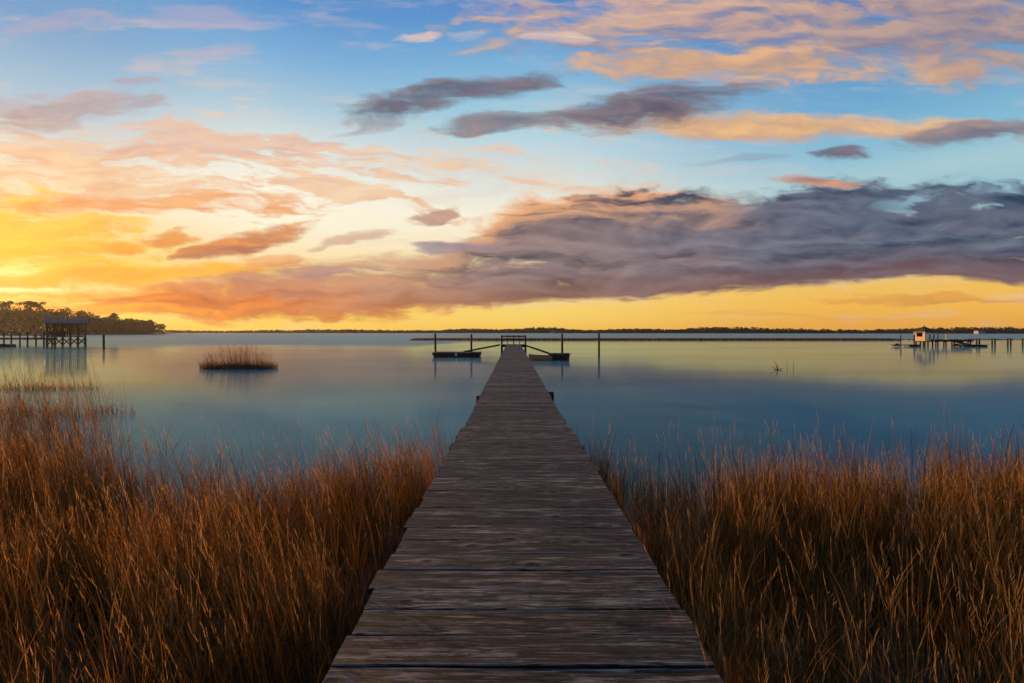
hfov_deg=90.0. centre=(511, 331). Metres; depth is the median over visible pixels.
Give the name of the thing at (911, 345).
floating dock
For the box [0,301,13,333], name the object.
tree
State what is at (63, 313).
tree
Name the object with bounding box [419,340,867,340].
marsh bar
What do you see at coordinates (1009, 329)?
wood
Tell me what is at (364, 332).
marsh grass
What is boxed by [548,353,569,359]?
floating dock
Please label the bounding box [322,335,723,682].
pier
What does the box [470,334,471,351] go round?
mooring pile
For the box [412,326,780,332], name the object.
wood
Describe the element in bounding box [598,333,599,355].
mooring pile
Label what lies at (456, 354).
floating dock
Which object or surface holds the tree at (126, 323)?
on the headland
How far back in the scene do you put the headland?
468.42 m
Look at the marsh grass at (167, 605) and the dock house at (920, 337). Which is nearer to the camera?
the marsh grass at (167, 605)
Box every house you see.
[912,325,936,345]
[974,329,984,333]
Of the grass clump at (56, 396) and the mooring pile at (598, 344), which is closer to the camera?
the grass clump at (56, 396)
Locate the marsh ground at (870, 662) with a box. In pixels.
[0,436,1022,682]
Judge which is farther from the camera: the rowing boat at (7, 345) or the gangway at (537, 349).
the rowing boat at (7, 345)
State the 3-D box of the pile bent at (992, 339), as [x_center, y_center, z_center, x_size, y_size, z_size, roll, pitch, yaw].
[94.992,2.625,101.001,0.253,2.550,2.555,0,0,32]
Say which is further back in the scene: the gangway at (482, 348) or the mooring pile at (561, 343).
the gangway at (482, 348)
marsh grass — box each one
[0,360,458,682]
[34,332,996,333]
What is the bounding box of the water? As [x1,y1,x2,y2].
[0,333,1023,589]
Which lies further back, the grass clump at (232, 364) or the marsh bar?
the marsh bar
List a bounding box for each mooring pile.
[102,334,104,348]
[434,334,435,351]
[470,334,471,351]
[561,334,562,352]
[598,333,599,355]
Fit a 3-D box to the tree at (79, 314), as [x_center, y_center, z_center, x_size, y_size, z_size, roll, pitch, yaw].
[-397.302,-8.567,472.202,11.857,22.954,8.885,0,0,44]
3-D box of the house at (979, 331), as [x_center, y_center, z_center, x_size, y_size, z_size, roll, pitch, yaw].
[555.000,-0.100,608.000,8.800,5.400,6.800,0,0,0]
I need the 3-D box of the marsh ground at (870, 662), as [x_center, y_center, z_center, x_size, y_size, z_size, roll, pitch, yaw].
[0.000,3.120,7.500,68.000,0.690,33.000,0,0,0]
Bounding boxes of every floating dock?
[432,352,481,356]
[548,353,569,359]
[903,344,919,346]
[959,344,987,346]
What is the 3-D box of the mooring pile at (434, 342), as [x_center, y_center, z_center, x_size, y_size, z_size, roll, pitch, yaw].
[-9.114,2.170,60.900,0.279,3.861,0.252,0,0,0]
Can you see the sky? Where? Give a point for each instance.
(194, 165)
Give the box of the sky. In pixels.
[0,0,1023,331]
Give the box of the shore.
[837,333,1023,333]
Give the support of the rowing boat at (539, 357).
on the water
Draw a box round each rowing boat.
[0,344,15,346]
[529,354,551,359]
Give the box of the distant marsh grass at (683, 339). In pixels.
[411,338,1021,339]
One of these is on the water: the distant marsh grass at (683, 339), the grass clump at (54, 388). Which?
the grass clump at (54, 388)
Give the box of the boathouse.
[44,318,87,346]
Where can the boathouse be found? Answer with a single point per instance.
(81, 327)
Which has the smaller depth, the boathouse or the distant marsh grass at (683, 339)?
the boathouse
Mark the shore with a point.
(927, 333)
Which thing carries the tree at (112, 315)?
on the headland
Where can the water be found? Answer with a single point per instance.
(638, 393)
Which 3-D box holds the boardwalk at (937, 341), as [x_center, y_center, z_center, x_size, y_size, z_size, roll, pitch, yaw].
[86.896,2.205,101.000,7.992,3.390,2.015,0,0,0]
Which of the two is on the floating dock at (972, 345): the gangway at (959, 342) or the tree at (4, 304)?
the gangway at (959, 342)
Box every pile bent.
[991,338,995,345]
[1007,338,1011,345]
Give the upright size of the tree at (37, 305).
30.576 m
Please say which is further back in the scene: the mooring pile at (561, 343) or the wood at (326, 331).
the wood at (326, 331)
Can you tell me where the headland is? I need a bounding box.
[0,306,175,334]
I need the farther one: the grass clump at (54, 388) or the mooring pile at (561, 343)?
the mooring pile at (561, 343)
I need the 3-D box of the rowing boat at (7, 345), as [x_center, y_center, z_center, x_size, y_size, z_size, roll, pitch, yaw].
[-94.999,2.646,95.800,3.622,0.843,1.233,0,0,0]
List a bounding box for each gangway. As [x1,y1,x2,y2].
[463,344,499,351]
[524,344,548,353]
[949,340,970,344]
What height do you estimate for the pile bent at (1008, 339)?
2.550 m
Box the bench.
[34,332,42,337]
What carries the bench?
on the boardwalk at (20, 338)
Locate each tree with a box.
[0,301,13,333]
[15,301,32,308]
[27,301,46,326]
[57,307,69,318]
[75,310,85,318]
[107,313,118,320]
[121,321,131,333]
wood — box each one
[50,329,412,332]
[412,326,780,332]
[770,326,1023,332]
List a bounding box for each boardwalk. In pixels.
[0,332,52,346]
[931,334,972,345]
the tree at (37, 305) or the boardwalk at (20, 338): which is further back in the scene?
the tree at (37, 305)
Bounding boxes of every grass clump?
[0,353,96,390]
[0,353,134,419]
[193,341,277,368]
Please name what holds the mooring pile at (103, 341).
in the water
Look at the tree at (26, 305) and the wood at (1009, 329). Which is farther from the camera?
the wood at (1009, 329)
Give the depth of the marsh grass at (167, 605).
4.56 m
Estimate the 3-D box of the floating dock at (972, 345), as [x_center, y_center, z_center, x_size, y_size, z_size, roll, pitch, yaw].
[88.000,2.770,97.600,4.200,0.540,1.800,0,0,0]

